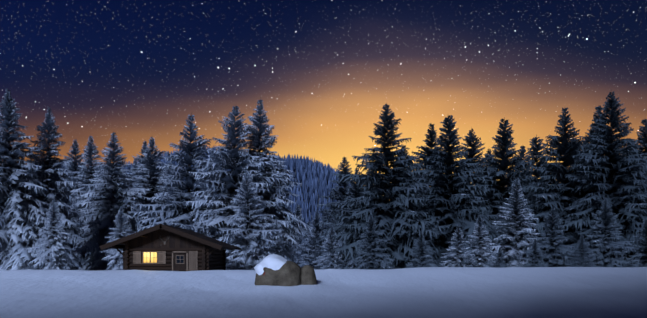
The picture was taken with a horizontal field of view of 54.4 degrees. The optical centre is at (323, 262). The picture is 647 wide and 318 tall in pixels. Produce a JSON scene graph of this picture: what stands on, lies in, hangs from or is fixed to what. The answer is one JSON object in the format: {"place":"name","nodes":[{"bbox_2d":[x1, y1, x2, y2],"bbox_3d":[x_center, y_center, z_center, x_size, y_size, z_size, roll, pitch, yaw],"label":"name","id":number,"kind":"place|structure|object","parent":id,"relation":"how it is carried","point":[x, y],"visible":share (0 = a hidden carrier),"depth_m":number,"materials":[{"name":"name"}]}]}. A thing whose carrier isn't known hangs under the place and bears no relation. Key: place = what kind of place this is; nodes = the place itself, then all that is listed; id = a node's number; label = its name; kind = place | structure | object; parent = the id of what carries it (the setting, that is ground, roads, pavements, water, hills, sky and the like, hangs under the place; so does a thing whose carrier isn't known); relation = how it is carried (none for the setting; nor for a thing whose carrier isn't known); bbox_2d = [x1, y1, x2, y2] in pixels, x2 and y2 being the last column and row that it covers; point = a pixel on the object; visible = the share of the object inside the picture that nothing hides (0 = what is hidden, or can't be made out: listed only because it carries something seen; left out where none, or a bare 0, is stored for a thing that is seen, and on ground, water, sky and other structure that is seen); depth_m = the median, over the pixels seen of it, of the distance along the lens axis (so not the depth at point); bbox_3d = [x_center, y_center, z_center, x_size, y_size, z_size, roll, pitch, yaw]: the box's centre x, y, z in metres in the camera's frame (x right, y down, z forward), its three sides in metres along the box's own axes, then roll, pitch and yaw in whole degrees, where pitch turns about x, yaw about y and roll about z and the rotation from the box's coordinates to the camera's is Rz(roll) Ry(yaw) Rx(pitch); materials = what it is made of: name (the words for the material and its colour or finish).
{"place":"outdoors","nodes":[
{"label":"outdoors","id":0,"kind":"place"},
{"bbox_2d":[0,167,646,317],"bbox_3d":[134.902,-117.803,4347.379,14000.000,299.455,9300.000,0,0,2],"label":"snow ground","id":1,"kind":"structure","parent":0,"point":[521,292],"depth_m":25.11,"materials":[{"name":"white snow"}]},
{"bbox_2d":[0,89,49,270],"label":"spruce","id":2,"kind":"object","parent":1,"relation":"on","point":[16,207],"visible":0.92,"depth_m":51.34,"materials":[{"name":"white plant"}]},
{"bbox_2d":[26,200,74,269],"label":"spruce","id":3,"kind":"object","parent":1,"relation":"on","point":[52,254],"visible":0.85,"depth_m":49.73,"materials":[{"name":"white plant"}]},
{"bbox_2d":[20,107,91,269],"bbox_3d":[-24.288,-5.424,55.193,7.332,16.640,9.646,2,-1,-13],"label":"spruce","id":4,"kind":"object","parent":1,"relation":"on","point":[55,188],"visible":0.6,"depth_m":55.02,"materials":[{"name":"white plant"}]},
{"bbox_2d":[60,139,84,199],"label":"spruce","id":5,"kind":"object","parent":1,"relation":"on","point":[74,150],"visible":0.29,"depth_m":75.13,"materials":[{"name":"green plant"}]},
{"bbox_2d":[61,186,87,269],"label":"spruce","id":6,"kind":"object","parent":1,"relation":"on","point":[77,260],"visible":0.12,"depth_m":67.06,"materials":[{"name":"white plant"}]},
{"bbox_2d":[71,174,89,255],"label":"spruce","id":7,"kind":"object","parent":1,"relation":"on","point":[79,199],"visible":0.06,"depth_m":71.83,"materials":[{"name":"white plant"}]},
{"bbox_2d":[68,136,111,263],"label":"spruce","id":8,"kind":"object","parent":1,"relation":"on","point":[88,157],"visible":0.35,"depth_m":71.34,"materials":[{"name":"green plant"}]},
{"bbox_2d":[69,133,151,270],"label":"spruce","id":9,"kind":"object","parent":1,"relation":"on","point":[104,211],"visible":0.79,"depth_m":66.88,"materials":[{"name":"white plant"}]},
{"bbox_2d":[101,206,133,269],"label":"spruce","id":10,"kind":"object","parent":1,"relation":"on","point":[116,255],"visible":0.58,"depth_m":55.61,"materials":[{"name":"white plant"}]},
{"bbox_2d":[125,158,138,181],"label":"spruce","id":11,"kind":"object","parent":1,"relation":"on","point":[135,163],"visible":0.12,"depth_m":82.36,"materials":[{"name":"green plant"}]},
{"bbox_2d":[127,141,157,219],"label":"spruce","id":12,"kind":"object","parent":1,"relation":"on","point":[139,162],"visible":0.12,"depth_m":79.69,"materials":[{"name":"green plant"}]},
{"bbox_2d":[128,137,166,230],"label":"spruce","id":13,"kind":"object","parent":1,"relation":"on","point":[146,178],"visible":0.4,"depth_m":77.55,"materials":[{"name":"green plant"}]},
{"bbox_2d":[143,162,186,225],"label":"spruce","id":14,"kind":"object","parent":1,"relation":"on","point":[165,189],"visible":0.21,"depth_m":73.63,"materials":[{"name":"white plant"}]},
{"bbox_2d":[99,224,240,270],"bbox_3d":[-9.876,-0.294,42.325,7.670,4.138,7.435,0,0,2],"label":"log cabin","id":15,"kind":"object","parent":1,"relation":"on","point":[160,247],"visible":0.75,"depth_m":39.72,"materials":[{"name":"brown wood"}]},
{"bbox_2d":[127,113,233,237],"bbox_3d":[-12.389,-5.266,57.538,10.303,17.005,12.346,2,0,-28],"label":"spruce","id":16,"kind":"object","parent":1,"relation":"on","point":[174,210],"visible":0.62,"depth_m":56.99,"materials":[{"name":"white plant"}]},
{"bbox_2d":[26,145,349,227],"bbox_3d":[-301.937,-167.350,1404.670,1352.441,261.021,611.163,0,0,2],"label":"forest","id":17,"kind":"object","parent":1,"relation":"on","point":[306,169],"visible":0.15,"depth_m":1379.61,"materials":[{"name":"plant"}]},
{"bbox_2d":[192,149,226,206],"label":"spruce","id":18,"kind":"object","parent":1,"relation":"on","point":[212,170],"visible":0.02,"depth_m":71.66,"materials":[{"name":"green plant"}]},
{"bbox_2d":[170,106,293,269],"bbox_3d":[-7.986,-5.733,56.102,10.968,16.531,12.845,1,0,-3],"label":"spruce","id":19,"kind":"object","parent":1,"relation":"on","point":[236,161],"visible":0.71,"depth_m":54.72,"materials":[{"name":"white plant"}]},
{"bbox_2d":[216,170,282,269],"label":"spruce","id":20,"kind":"object","parent":1,"relation":"on","point":[251,254],"visible":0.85,"depth_m":51.11,"materials":[{"name":"white plant"}]},
{"bbox_2d":[231,98,314,261],"bbox_3d":[-5.786,-5.972,59.289,10.271,19.237,9.590,1,1,-23],"label":"spruce","id":21,"kind":"object","parent":1,"relation":"on","point":[259,145],"visible":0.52,"depth_m":59.13,"materials":[{"name":"white plant"}]},
{"bbox_2d":[268,219,287,260],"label":"spruce","id":22,"kind":"object","parent":1,"relation":"on","point":[279,248],"visible":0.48,"depth_m":53.42,"materials":[{"name":"white plant"}]},
{"bbox_2d":[254,254,316,285],"bbox_3d":[-1.663,0.793,27.480,2.756,2.295,1.715,0,0,2],"label":"boulder","id":23,"kind":"object","parent":1,"relation":"on","point":[274,270],"visible":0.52,"depth_m":26.89,"materials":[{"name":"stone"}]},
{"bbox_2d":[275,210,297,259],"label":"spruce","id":24,"kind":"object","parent":1,"relation":"on","point":[294,253],"depth_m":79.93,"materials":[{"name":"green plant"}]},
{"bbox_2d":[290,204,308,266],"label":"spruce","id":25,"kind":"object","parent":1,"relation":"on","point":[299,240],"visible":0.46,"depth_m":138.92,"materials":[{"name":"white plant"}]},
{"bbox_2d":[296,210,324,269],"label":"spruce","id":26,"kind":"object","parent":1,"relation":"on","point":[306,254],"visible":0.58,"depth_m":108.39,"materials":[{"name":"white plant"}]},
{"bbox_2d":[320,208,328,232],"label":"spruce","id":27,"kind":"object","parent":1,"relation":"on","point":[324,220],"visible":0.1,"depth_m":242.79,"materials":[{"name":"green plant"}]},
{"bbox_2d":[315,225,344,269],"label":"spruce","id":28,"kind":"object","parent":1,"relation":"on","point":[328,260],"visible":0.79,"depth_m":54.26,"materials":[{"name":"white plant"}]},
{"bbox_2d":[309,157,364,269],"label":"spruce","id":29,"kind":"object","parent":1,"relation":"on","point":[337,195],"visible":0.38,"depth_m":69.06,"materials":[{"name":"green plant"}]},
{"bbox_2d":[322,168,365,268],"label":"spruce","id":30,"kind":"object","parent":1,"relation":"on","point":[353,190],"visible":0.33,"depth_m":66.84,"materials":[{"name":"green plant"}]},
{"bbox_2d":[350,215,395,269],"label":"spruce","id":31,"kind":"object","parent":1,"relation":"on","point":[370,257],"visible":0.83,"depth_m":49.01,"materials":[{"name":"white plant"}]},
{"bbox_2d":[324,104,448,268],"bbox_3d":[5.413,-5.888,55.054,12.619,16.176,9.514,-1,1,-37],"label":"spruce","id":32,"kind":"object","parent":1,"relation":"on","point":[399,223],"visible":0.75,"depth_m":54.07,"materials":[{"name":"green plant"}]},
{"bbox_2d":[390,144,413,205],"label":"spruce","id":33,"kind":"object","parent":1,"relation":"on","point":[404,146],"visible":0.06,"depth_m":69.12,"materials":[{"name":"green plant"}]},
{"bbox_2d":[406,231,439,267],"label":"spruce","id":34,"kind":"object","parent":1,"relation":"on","point":[422,259],"visible":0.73,"depth_m":47.04,"materials":[{"name":"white plant"}]},
{"bbox_2d":[408,123,460,242],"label":"spruce","id":35,"kind":"object","parent":1,"relation":"on","point":[431,140],"visible":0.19,"depth_m":64.56,"materials":[{"name":"green plant"}]},
{"bbox_2d":[411,115,500,266],"bbox_3d":[12.169,-5.527,62.115,11.294,17.984,11.668,-1,-1,23],"label":"spruce","id":36,"kind":"object","parent":1,"relation":"on","point":[451,199],"visible":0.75,"depth_m":60.20,"materials":[{"name":"green plant"}]},
{"bbox_2d":[441,225,475,266],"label":"spruce","id":37,"kind":"object","parent":1,"relation":"on","point":[458,255],"visible":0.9,"depth_m":47.92,"materials":[{"name":"white plant"}]},
{"bbox_2d":[455,128,501,213],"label":"spruce","id":38,"kind":"object","parent":1,"relation":"on","point":[473,145],"visible":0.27,"depth_m":68.86,"materials":[{"name":"green plant"}]},
{"bbox_2d":[466,216,496,267],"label":"spruce","id":39,"kind":"object","parent":1,"relation":"on","point":[482,257],"visible":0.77,"depth_m":48.75,"materials":[{"name":"white plant"}]},
{"bbox_2d":[481,148,506,186],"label":"spruce","id":40,"kind":"object","parent":1,"relation":"on","point":[489,152],"visible":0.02,"depth_m":75.08,"materials":[{"name":"green plant"}]},
{"bbox_2d":[489,247,508,267],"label":"spruce","id":41,"kind":"object","parent":1,"relation":"on","point":[498,263],"visible":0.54,"depth_m":45.05,"materials":[{"name":"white plant"}]},
{"bbox_2d":[461,117,542,262],"bbox_3d":[18.659,-5.471,62.390,11.120,18.308,12.660,1,-2,-13],"label":"spruce","id":42,"kind":"object","parent":1,"relation":"on","point":[507,165],"visible":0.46,"depth_m":62.46,"materials":[{"name":"green plant"}]},
{"bbox_2d":[489,178,544,266],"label":"spruce","id":43,"kind":"object","parent":1,"relation":"on","point":[518,242],"visible":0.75,"depth_m":50.58,"materials":[{"name":"white plant"}]},
{"bbox_2d":[505,146,542,211],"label":"spruce","id":44,"kind":"object","parent":1,"relation":"on","point":[523,156],"visible":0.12,"depth_m":72.65,"materials":[{"name":"green plant"}]},
{"bbox_2d":[523,239,548,266],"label":"spruce","id":45,"kind":"object","parent":1,"relation":"on","point":[535,255],"visible":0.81,"depth_m":45.82,"materials":[{"name":"white plant"}]},
{"bbox_2d":[522,134,554,197],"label":"spruce","id":46,"kind":"object","parent":1,"relation":"on","point":[535,147],"visible":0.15,"depth_m":73.39,"materials":[{"name":"green plant"}]},
{"bbox_2d":[521,206,576,266],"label":"spruce","id":47,"kind":"object","parent":1,"relation":"on","point":[556,254],"visible":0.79,"depth_m":48.53,"materials":[{"name":"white plant"}]},
{"bbox_2d":[518,107,604,263],"bbox_3d":[22.576,-6.011,58.890,11.839,17.271,13.201,1,-1,-15],"label":"spruce","id":48,"kind":"object","parent":1,"relation":"on","point":[568,147],"visible":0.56,"depth_m":58.13,"materials":[{"name":"green plant"}]},
{"bbox_2d":[565,235,598,266],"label":"spruce","id":49,"kind":"object","parent":1,"relation":"on","point":[581,253],"visible":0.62,"depth_m":45.69,"materials":[{"name":"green plant"}]},
{"bbox_2d":[546,91,646,265],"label":"spruce","id":50,"kind":"object","parent":1,"relation":"on","point":[619,197],"visible":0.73,"depth_m":53.84,"materials":[{"name":"green plant"}]},
{"bbox_2d":[556,105,645,225],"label":"spruce","id":51,"kind":"object","parent":1,"relation":"on","point":[591,130],"visible":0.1,"depth_m":60.48,"materials":[{"name":"green plant"}]},
{"bbox_2d":[585,198,633,266],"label":"spruce","id":52,"kind":"object","parent":1,"relation":"on","point":[606,247],"visible":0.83,"depth_m":48.33,"materials":[{"name":"white plant"}]},
{"bbox_2d":[624,119,646,184],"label":"spruce","id":53,"kind":"object","parent":1,"relation":"on","point":[642,134],"visible":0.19,"depth_m":62.66,"materials":[{"name":"green plant"}]},
{"bbox_2d":[626,218,646,266],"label":"spruce","id":54,"kind":"object","parent":1,"relation":"on","point":[636,258],"visible":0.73,"depth_m":47.69,"materials":[{"name":"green plant"}]},
{"bbox_2d":[626,144,646,214],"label":"spruce","id":55,"kind":"object","parent":1,"relation":"on","point":[643,163],"visible":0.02,"depth_m":58.43,"materials":[{"name":"green plant"}]},
{"bbox_2d":[0,0,646,176],"label":"sky","id":56,"kind":"structure","parent":0,"point":[323,72],"materials":[{"name":"blue"}]}
]}

